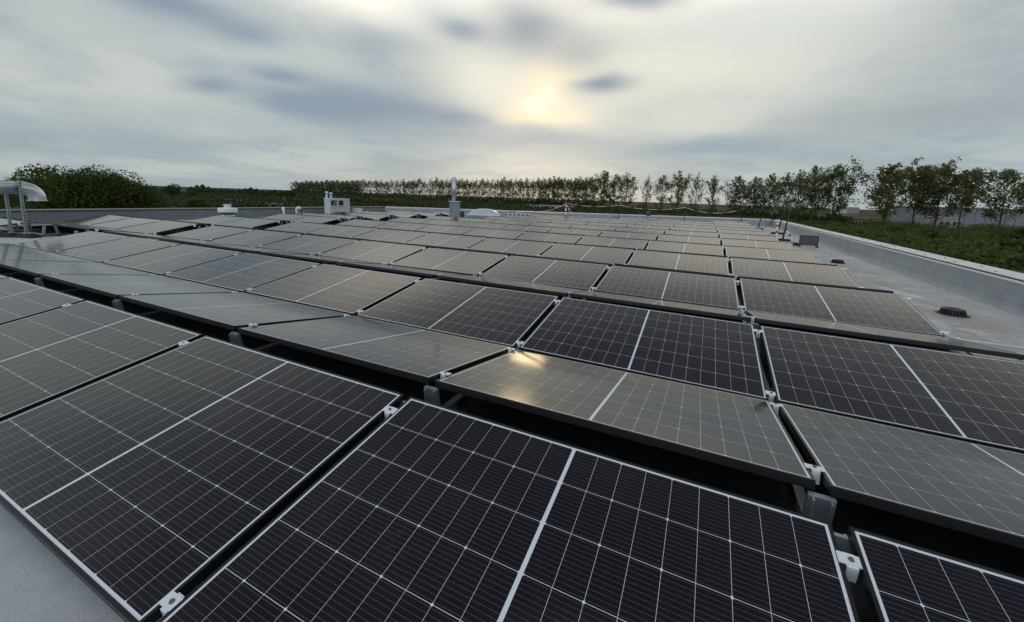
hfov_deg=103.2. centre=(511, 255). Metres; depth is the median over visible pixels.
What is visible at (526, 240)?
solar panel
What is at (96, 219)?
solar panel
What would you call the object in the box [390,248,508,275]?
solar panel
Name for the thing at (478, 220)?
solar panel
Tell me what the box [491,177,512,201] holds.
poplar tree
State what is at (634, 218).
solar panel
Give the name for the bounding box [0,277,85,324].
solar panel
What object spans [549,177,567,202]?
poplar tree
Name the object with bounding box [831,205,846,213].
apartment block
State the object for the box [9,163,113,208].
broad tree
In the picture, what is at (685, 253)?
solar panel
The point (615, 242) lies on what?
solar panel
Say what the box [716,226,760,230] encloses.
solar panel
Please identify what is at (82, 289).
base rail
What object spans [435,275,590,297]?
solar panel
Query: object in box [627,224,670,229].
solar panel
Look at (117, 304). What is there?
ridge support
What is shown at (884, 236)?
shrub
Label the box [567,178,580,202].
poplar tree
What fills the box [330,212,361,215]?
solar panel
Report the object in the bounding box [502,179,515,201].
poplar tree
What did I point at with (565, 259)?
solar panel
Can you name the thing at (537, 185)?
poplar tree
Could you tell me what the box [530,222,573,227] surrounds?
solar panel
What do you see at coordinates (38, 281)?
ridge support
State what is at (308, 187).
poplar tree
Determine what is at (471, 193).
poplar tree
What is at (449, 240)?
solar panel
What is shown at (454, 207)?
chimney
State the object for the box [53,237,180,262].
solar panel
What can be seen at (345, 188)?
poplar tree
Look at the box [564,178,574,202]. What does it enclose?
poplar tree
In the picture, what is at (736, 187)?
poplar tree
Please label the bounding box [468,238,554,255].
solar panel
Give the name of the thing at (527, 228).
solar panel
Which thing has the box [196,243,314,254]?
solar panel
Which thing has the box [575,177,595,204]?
poplar tree
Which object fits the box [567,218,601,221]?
solar panel
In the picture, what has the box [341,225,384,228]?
solar panel
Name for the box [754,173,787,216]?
poplar tree
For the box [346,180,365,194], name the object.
poplar tree
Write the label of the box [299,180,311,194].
poplar tree
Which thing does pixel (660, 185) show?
poplar tree
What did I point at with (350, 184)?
poplar tree
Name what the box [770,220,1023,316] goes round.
parapet wall
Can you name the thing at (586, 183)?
poplar tree
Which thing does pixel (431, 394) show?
ridge support
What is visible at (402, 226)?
solar panel
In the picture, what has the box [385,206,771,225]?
parapet wall
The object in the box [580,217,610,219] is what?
solar panel
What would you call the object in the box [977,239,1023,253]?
shrub
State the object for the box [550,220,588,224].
solar panel
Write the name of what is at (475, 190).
poplar tree
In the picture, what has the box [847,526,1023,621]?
solar panel
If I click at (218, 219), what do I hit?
solar panel
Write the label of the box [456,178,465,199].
poplar tree
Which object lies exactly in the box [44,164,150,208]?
broad tree
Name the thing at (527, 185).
poplar tree
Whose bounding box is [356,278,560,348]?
solar panel
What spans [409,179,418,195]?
poplar tree
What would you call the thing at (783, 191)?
poplar tree
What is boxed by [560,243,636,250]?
solar panel
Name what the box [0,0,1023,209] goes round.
sky
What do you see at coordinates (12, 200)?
broad tree
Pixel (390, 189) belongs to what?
poplar tree
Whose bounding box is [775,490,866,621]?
ridge support
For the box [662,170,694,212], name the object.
poplar tree
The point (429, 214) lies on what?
solar panel
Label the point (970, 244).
shrub
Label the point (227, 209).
roof fan
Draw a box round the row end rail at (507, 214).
[506,213,530,215]
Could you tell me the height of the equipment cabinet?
0.929 m
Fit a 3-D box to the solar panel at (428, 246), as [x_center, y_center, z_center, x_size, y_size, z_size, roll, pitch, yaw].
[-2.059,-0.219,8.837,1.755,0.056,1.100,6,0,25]
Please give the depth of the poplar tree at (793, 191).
211.37 m
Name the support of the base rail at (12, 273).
on the protection fleece
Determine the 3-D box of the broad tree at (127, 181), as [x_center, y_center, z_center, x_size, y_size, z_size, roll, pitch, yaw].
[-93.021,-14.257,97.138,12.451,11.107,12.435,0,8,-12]
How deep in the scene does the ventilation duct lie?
9.30 m
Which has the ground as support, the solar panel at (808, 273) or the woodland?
the woodland
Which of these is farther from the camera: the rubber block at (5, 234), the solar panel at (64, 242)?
the rubber block at (5, 234)
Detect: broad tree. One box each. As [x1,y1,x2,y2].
[0,175,52,208]
[0,194,31,208]
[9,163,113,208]
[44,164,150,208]
[100,173,161,207]
[121,181,173,207]
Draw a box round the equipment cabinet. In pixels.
[323,198,349,213]
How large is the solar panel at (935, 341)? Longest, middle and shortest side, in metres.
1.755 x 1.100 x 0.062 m
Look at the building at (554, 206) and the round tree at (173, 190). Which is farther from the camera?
the building at (554, 206)
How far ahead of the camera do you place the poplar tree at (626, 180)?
279.86 m
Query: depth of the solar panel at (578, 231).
13.53 m
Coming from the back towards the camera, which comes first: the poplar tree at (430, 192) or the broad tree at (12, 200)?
the poplar tree at (430, 192)
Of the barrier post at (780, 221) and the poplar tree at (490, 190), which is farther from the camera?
the poplar tree at (490, 190)
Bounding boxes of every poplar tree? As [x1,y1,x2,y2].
[289,181,299,189]
[294,182,305,192]
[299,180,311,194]
[301,180,316,192]
[307,181,323,193]
[313,181,325,191]
[318,180,331,192]
[322,180,336,193]
[328,180,341,193]
[335,181,347,194]
[339,180,352,194]
[343,180,357,194]
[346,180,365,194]
[359,179,367,193]
[365,181,374,194]
[370,179,379,193]
[375,180,384,194]
[382,181,390,194]
[385,178,396,194]
[391,179,400,198]
[395,179,408,197]
[403,181,414,196]
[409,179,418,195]
[414,178,425,196]
[421,181,427,200]
[426,180,434,196]
[429,177,444,198]
[438,181,444,196]
[441,180,449,199]
[446,179,451,198]
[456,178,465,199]
[458,180,471,198]
[465,179,477,200]
[470,179,480,202]
[474,178,486,199]
[483,179,492,202]
[487,179,495,200]
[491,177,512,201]
[491,180,501,200]
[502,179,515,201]
[510,177,521,201]
[513,178,525,203]
[518,178,533,200]
[527,180,536,202]
[528,178,546,203]
[536,177,546,203]
[540,178,556,203]
[542,176,562,203]
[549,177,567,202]
[557,177,571,204]
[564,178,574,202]
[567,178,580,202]
[571,176,585,204]
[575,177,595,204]
[578,176,598,201]
[586,170,623,211]
[609,174,622,208]
[618,172,639,209]
[640,176,653,211]
[652,175,672,213]
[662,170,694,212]
[688,172,706,215]
[702,175,725,215]
[720,175,751,214]
[736,176,771,216]
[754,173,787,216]
[771,172,796,215]
[785,169,813,219]
[791,165,840,220]
[810,155,869,223]
[852,156,933,224]
[881,163,944,225]
[907,157,980,227]
[936,165,986,228]
[969,166,1023,231]
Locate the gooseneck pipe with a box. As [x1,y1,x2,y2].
[295,206,302,213]
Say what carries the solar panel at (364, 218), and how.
on the ridge support
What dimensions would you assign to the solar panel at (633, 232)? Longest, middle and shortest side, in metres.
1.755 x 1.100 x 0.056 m
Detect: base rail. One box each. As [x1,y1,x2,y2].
[1,272,21,274]
[59,259,301,291]
[137,269,375,315]
[185,298,585,596]
[254,282,467,350]
[718,237,805,513]
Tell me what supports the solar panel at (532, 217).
on the base rail at (12, 273)
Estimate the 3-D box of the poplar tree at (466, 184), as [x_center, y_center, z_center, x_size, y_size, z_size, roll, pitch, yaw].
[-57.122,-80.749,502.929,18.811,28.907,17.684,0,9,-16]
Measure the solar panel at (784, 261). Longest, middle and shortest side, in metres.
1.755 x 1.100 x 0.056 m
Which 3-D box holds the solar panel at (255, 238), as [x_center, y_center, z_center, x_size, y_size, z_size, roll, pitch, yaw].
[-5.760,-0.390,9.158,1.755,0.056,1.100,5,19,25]
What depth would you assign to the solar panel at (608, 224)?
17.90 m
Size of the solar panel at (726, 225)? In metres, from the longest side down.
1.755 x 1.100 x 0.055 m
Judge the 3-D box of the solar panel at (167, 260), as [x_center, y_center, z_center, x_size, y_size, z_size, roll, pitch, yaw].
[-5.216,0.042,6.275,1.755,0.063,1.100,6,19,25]
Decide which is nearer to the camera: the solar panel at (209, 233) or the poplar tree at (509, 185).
the solar panel at (209, 233)
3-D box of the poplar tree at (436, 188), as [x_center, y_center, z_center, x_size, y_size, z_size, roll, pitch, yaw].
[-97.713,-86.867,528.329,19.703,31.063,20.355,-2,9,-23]
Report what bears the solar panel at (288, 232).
on the base rail at (12, 273)
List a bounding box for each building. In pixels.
[527,204,574,208]
[842,215,866,223]
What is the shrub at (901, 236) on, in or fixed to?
on the ground
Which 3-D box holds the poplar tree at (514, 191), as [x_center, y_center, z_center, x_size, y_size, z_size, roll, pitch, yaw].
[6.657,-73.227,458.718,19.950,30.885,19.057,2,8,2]
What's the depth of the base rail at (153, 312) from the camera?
3.92 m
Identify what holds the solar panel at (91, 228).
on the ridge support
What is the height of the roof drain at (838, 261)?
0.076 m
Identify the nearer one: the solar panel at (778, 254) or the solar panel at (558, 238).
the solar panel at (778, 254)
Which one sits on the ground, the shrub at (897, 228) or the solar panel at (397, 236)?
the shrub at (897, 228)
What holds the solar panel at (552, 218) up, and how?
on the base rail at (82, 289)
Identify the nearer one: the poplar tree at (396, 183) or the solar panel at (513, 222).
the solar panel at (513, 222)
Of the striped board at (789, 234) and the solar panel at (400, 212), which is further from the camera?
the solar panel at (400, 212)
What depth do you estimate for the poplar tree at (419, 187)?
542.17 m
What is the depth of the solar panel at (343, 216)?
16.89 m
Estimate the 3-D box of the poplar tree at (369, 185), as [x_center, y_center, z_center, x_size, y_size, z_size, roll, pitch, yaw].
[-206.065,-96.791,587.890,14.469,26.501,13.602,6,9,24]
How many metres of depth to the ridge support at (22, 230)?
10.40 m
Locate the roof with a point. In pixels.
(40, 580)
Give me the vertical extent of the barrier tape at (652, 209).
0.228 m
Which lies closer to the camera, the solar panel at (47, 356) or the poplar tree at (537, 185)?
the solar panel at (47, 356)
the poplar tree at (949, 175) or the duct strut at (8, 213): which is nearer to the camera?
the duct strut at (8, 213)
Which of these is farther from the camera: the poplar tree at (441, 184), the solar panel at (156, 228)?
the poplar tree at (441, 184)
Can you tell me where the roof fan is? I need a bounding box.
[217,204,237,215]
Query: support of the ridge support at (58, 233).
on the roof
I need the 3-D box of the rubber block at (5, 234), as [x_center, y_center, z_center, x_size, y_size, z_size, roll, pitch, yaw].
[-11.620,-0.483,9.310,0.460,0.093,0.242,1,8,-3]
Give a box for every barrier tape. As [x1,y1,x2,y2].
[568,203,618,206]
[620,205,684,209]
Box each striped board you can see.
[776,222,778,236]
[786,228,792,239]
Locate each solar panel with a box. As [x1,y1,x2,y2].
[0,218,22,226]
[0,243,46,251]
[0,250,94,261]
[0,260,157,276]
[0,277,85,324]
[0,300,202,420]
[0,335,403,621]
[2,217,79,224]
[15,231,129,252]
[27,220,110,228]
[40,274,238,298]
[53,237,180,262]
[56,224,148,233]
[62,215,133,224]
[87,218,163,228]
[101,244,242,274]
[103,230,203,240]
[119,292,350,330]
[120,220,198,234]
[143,217,199,224]
[145,236,252,246]
[158,397,862,621]
[163,253,320,292]
[166,226,253,240]
[173,220,221,225]
[187,215,245,224]
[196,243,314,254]
[210,230,302,246]
[217,218,281,227]
[222,225,268,229]
[237,315,515,383]
[245,264,421,315]
[255,218,293,222]
[258,251,384,264]
[259,235,359,254]
[263,214,308,220]
[264,229,311,234]
[267,222,333,232]
[291,216,340,222]
[296,213,326,215]
[308,225,377,237]
[312,234,376,240]
[315,216,352,220]
[318,240,426,264]
[322,214,356,221]
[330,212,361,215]
[332,214,375,219]
[335,262,475,278]
[336,219,388,226]
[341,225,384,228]
[352,229,428,242]
[356,214,389,220]
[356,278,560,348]
[362,211,388,214]
[369,240,440,248]
[374,222,429,230]
[385,228,434,232]
[386,213,416,217]
[388,211,413,213]
[388,217,430,222]
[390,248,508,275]
[405,213,427,217]
[406,233,486,248]
[411,212,439,216]
[416,225,475,233]
[422,219,467,225]
[425,216,461,220]
[435,232,492,238]
[435,246,515,255]
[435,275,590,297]
[435,349,825,489]
[457,218,495,222]
[460,222,507,228]
[462,228,525,238]
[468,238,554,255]
[480,255,610,290]
[484,216,519,220]
[492,220,533,224]
[493,237,557,243]
[502,225,552,231]
[506,215,536,218]
[515,218,552,222]
[516,232,583,243]
[516,254,614,265]
[519,297,775,401]
[524,214,551,216]
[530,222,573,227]
[530,231,586,235]
[535,217,567,219]
[540,243,634,264]
[548,228,603,235]
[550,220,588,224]
[552,216,580,218]
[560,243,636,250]
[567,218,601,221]
[569,291,755,322]
[570,224,617,230]
[576,236,649,248]
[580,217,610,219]
[587,222,627,226]
[587,235,650,243]
[594,266,744,309]
[600,220,636,223]
[600,231,658,239]
[606,230,659,237]
[611,219,643,221]
[614,263,736,279]
[615,227,665,233]
[619,217,648,219]
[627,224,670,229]
[627,250,732,274]
[636,222,675,226]
[637,249,729,258]
[643,220,678,223]
[646,241,724,255]
[649,219,680,221]
[651,240,724,246]
[657,234,721,244]
[662,234,720,238]
[665,230,718,237]
[670,227,717,231]
[675,224,714,228]
[678,222,715,225]
[681,220,714,223]
[714,220,746,222]
[715,222,749,225]
[715,224,755,227]
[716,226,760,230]
[718,229,768,235]
[719,233,778,240]
[720,238,789,242]
[722,238,794,249]
[724,245,796,250]
[725,246,817,262]
[729,256,838,265]
[730,257,863,287]
[737,276,893,293]
[739,278,949,335]
[744,310,1023,360]
[759,325,1023,452]
[778,402,1023,548]
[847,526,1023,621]
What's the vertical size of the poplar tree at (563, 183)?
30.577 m
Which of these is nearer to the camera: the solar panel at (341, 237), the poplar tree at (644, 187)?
the solar panel at (341, 237)
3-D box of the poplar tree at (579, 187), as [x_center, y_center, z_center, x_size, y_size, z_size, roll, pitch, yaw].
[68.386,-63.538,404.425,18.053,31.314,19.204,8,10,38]
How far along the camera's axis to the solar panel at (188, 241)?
7.92 m
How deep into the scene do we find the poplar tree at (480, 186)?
486.73 m
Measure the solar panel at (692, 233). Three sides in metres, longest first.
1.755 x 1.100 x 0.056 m
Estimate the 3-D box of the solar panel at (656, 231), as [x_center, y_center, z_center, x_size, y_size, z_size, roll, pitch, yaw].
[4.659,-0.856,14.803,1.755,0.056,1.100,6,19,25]
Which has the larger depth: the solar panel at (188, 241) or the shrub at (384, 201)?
the shrub at (384, 201)
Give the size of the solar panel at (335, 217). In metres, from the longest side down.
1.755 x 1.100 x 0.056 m
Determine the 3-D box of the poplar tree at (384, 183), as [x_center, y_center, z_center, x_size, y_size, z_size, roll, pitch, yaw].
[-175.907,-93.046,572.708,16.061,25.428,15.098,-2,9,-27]
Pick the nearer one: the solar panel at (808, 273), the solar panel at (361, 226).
the solar panel at (808, 273)
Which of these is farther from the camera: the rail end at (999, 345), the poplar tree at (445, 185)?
the poplar tree at (445, 185)
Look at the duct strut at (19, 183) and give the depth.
9.23 m
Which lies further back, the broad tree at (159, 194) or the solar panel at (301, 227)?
the broad tree at (159, 194)
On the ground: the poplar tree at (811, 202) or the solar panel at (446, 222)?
the poplar tree at (811, 202)
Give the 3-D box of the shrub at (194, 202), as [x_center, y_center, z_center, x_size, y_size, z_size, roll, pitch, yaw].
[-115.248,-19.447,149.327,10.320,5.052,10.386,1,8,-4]
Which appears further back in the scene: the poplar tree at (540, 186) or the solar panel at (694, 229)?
the poplar tree at (540, 186)
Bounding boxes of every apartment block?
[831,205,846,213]
[846,207,859,213]
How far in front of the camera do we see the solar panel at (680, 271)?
6.11 m
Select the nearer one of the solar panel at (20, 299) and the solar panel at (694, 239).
the solar panel at (20, 299)
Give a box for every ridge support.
[2,222,41,231]
[34,277,75,295]
[38,226,69,236]
[112,299,156,319]
[229,331,276,355]
[400,385,467,412]
[748,322,767,367]
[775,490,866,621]
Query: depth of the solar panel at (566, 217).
23.65 m
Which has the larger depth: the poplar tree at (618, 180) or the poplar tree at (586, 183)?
the poplar tree at (586, 183)
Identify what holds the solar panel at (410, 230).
on the base rail at (82, 289)
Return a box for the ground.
[10,181,1023,273]
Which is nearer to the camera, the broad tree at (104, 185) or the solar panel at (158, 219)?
the solar panel at (158, 219)
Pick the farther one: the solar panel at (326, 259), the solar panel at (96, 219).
the solar panel at (96, 219)
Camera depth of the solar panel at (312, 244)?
8.37 m
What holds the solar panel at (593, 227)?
on the base rail at (266, 346)
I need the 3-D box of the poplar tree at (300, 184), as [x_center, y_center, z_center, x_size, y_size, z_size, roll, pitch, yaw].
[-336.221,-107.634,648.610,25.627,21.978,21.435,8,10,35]
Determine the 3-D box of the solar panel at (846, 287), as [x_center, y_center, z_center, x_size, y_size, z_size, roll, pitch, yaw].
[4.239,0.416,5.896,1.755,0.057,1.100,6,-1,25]
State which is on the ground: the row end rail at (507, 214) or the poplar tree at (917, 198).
the poplar tree at (917, 198)
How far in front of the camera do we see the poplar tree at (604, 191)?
279.97 m
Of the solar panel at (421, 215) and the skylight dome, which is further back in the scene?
the skylight dome
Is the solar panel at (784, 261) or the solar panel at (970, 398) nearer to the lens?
the solar panel at (970, 398)
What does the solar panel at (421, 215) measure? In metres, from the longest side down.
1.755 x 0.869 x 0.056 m
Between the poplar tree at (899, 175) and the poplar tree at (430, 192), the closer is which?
the poplar tree at (899, 175)
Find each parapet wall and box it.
[0,206,384,224]
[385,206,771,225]
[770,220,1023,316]
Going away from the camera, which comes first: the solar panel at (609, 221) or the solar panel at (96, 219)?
the solar panel at (96, 219)
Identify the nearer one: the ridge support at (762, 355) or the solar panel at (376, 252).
the ridge support at (762, 355)
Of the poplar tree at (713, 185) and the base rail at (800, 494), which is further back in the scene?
the poplar tree at (713, 185)
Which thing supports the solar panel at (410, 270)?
on the base rail at (266, 346)
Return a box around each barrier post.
[771,202,787,233]
[778,211,790,240]
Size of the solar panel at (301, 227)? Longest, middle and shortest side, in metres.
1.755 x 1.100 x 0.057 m
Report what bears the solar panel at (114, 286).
on the base rail at (153, 312)
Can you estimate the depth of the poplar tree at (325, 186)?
620.75 m
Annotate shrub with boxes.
[179,196,214,207]
[341,196,362,201]
[371,198,395,205]
[850,229,874,237]
[870,234,891,239]
[881,225,916,235]
[887,234,919,243]
[920,228,946,238]
[961,241,995,250]
[976,250,1007,258]
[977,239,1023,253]
[986,226,1023,239]
[986,256,1023,266]
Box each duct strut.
[4,194,15,232]
[17,180,27,233]
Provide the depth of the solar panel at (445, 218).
18.68 m
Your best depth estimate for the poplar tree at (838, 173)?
195.42 m
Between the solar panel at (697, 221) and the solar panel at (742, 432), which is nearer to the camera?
the solar panel at (742, 432)
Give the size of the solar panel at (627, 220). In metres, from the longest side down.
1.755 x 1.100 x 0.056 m
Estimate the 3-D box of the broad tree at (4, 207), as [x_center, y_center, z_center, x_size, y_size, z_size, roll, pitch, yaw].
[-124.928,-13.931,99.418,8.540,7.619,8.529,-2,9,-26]
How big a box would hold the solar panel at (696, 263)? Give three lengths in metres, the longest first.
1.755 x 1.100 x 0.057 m
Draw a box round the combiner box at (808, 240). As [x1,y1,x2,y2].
[798,235,818,247]
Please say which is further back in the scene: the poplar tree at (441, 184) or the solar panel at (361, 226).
the poplar tree at (441, 184)
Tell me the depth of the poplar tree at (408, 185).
550.72 m
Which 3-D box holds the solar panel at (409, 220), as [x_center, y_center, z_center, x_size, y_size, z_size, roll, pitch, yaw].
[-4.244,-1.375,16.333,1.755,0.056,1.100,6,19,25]
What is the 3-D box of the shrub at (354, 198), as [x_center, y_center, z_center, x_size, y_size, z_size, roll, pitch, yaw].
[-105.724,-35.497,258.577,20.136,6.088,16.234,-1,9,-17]
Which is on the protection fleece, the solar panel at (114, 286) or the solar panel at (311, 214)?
the solar panel at (311, 214)
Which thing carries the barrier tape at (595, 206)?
attached to the barrier post
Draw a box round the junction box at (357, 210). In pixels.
[353,208,362,212]
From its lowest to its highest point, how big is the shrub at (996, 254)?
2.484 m
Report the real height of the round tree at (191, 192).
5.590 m
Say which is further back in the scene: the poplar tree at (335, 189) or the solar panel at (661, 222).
the poplar tree at (335, 189)
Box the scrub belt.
[597,203,852,224]
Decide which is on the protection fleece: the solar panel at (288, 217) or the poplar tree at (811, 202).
the solar panel at (288, 217)
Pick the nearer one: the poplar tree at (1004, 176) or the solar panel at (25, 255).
the solar panel at (25, 255)
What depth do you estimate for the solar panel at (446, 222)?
15.73 m
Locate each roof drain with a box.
[830,259,845,263]
[935,307,970,317]
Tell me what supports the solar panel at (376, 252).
on the base rail at (153, 312)
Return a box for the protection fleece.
[0,217,1023,621]
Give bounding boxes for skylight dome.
[467,209,500,218]
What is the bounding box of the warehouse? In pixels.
[891,206,1023,226]
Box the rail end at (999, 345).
[959,339,1023,349]
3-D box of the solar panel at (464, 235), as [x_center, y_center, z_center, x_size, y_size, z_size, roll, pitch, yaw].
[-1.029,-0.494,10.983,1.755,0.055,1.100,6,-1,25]
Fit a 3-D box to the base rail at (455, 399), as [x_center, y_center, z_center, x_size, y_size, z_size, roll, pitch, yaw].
[4.203,-0.318,11.937,0.120,0.065,24.170,6,9,25]
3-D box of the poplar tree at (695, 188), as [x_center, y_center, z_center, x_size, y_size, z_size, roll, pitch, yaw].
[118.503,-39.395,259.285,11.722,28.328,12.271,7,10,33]
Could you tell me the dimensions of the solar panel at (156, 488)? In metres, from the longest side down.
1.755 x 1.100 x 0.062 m
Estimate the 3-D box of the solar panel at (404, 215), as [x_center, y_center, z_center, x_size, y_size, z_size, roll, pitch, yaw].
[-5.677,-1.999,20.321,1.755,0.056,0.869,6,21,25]
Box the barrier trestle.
[554,202,572,216]
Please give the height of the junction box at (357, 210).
0.419 m
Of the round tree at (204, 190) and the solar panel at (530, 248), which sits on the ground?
the round tree at (204, 190)
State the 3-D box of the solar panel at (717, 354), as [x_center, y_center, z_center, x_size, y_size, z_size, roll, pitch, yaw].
[1.082,0.678,3.334,1.755,0.062,1.100,6,19,25]
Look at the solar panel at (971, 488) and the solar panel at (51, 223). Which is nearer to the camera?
the solar panel at (971, 488)
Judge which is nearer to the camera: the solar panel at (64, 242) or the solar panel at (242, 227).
the solar panel at (64, 242)
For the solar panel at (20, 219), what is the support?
on the ridge support at (22, 230)
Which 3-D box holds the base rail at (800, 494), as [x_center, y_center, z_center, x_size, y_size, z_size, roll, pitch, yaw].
[6.465,-0.343,12.634,0.120,0.065,27.370,6,9,25]
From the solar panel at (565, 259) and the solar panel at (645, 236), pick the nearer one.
the solar panel at (565, 259)
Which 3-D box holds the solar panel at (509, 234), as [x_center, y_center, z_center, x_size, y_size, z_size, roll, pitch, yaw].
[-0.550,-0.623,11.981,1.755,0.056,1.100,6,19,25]
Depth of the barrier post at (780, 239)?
15.14 m
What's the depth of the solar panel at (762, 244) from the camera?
11.30 m
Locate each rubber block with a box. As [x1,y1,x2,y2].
[0,232,16,237]
[13,233,41,237]
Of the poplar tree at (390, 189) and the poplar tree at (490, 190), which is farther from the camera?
the poplar tree at (390, 189)
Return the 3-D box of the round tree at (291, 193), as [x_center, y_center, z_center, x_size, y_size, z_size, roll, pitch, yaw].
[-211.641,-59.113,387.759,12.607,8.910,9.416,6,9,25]
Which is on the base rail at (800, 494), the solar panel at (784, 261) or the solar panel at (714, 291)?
the solar panel at (714, 291)
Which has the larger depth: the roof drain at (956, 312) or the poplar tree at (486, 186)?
the poplar tree at (486, 186)
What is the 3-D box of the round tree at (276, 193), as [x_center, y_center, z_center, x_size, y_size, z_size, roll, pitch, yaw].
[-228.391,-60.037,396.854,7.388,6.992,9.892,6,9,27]
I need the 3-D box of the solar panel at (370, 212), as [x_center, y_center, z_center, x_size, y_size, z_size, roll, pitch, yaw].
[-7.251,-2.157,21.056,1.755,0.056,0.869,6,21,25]
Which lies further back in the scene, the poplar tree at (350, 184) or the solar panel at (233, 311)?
the poplar tree at (350, 184)
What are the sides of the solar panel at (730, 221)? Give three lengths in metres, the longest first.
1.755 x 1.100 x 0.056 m
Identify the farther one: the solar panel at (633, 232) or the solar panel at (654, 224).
the solar panel at (654, 224)
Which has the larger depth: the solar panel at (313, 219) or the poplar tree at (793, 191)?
the poplar tree at (793, 191)
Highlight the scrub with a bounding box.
[166,191,643,214]
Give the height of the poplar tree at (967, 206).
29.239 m
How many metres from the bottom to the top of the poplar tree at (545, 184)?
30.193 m
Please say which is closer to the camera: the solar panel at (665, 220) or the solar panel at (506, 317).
the solar panel at (506, 317)
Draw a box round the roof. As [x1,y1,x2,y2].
[0,216,1023,621]
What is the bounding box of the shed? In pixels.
[916,216,958,227]
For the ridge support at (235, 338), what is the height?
0.241 m
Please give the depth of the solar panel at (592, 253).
8.34 m
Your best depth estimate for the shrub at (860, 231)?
107.17 m
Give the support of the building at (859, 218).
on the ground
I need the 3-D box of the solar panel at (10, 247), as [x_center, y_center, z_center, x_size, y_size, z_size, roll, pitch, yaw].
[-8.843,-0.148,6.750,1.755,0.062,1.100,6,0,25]
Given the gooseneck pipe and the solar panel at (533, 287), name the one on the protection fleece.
the gooseneck pipe
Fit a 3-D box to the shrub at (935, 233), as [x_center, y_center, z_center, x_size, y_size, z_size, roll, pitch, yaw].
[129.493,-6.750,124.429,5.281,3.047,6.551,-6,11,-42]
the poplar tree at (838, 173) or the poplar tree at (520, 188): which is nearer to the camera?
the poplar tree at (838, 173)
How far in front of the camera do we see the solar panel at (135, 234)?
8.69 m
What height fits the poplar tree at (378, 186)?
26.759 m
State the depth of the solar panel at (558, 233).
11.89 m
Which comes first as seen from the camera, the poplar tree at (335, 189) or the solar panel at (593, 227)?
the solar panel at (593, 227)
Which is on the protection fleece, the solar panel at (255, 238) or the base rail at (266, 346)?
the base rail at (266, 346)
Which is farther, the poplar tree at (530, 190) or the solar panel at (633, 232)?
the poplar tree at (530, 190)
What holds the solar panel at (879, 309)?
on the base rail
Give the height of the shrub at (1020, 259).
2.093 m
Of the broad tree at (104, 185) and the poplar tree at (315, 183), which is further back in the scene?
the poplar tree at (315, 183)
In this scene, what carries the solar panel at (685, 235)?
on the base rail at (800, 494)
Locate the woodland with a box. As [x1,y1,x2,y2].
[186,184,601,207]
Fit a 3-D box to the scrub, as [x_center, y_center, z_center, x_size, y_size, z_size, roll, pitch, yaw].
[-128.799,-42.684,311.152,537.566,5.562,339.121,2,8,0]
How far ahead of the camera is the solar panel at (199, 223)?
11.46 m
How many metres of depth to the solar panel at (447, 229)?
12.80 m
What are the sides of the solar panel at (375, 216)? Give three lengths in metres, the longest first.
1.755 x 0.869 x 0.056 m
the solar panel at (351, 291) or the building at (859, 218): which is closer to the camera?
the solar panel at (351, 291)
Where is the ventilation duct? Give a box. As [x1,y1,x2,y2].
[0,181,48,200]
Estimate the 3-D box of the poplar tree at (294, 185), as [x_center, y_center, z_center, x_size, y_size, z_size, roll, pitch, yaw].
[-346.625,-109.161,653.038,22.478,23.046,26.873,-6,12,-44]
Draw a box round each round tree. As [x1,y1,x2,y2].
[161,183,181,196]
[187,190,197,196]
[199,188,210,192]
[274,191,283,196]
[283,189,296,196]
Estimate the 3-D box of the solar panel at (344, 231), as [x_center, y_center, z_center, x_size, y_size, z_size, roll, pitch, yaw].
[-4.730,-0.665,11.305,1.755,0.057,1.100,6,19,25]
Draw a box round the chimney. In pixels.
[448,177,460,216]
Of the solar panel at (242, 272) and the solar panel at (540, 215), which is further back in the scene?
the solar panel at (540, 215)
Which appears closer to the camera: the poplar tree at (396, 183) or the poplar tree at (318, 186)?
the poplar tree at (396, 183)
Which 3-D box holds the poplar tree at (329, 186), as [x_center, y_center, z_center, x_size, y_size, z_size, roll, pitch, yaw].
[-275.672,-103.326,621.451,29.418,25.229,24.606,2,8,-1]
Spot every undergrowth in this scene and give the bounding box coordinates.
[637,212,1023,271]
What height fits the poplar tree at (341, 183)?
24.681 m
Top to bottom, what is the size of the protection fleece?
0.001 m
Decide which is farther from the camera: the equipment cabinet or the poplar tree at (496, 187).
the poplar tree at (496, 187)
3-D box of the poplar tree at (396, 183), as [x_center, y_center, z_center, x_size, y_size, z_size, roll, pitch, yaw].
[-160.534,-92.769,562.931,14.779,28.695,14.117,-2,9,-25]
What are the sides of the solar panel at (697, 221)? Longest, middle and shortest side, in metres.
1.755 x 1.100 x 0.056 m
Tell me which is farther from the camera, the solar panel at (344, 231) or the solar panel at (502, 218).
the solar panel at (502, 218)
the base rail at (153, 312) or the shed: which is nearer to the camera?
the base rail at (153, 312)
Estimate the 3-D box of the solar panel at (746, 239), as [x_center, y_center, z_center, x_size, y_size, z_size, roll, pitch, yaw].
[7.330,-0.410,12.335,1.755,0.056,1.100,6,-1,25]
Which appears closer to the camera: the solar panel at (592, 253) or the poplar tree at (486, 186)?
the solar panel at (592, 253)
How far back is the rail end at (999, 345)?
3.74 m
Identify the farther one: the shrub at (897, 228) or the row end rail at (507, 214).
the shrub at (897, 228)
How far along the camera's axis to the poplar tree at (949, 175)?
176.17 m
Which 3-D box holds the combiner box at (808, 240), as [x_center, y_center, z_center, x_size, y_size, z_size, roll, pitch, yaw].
[9.653,-0.472,13.192,0.520,0.372,0.320,6,9,28]

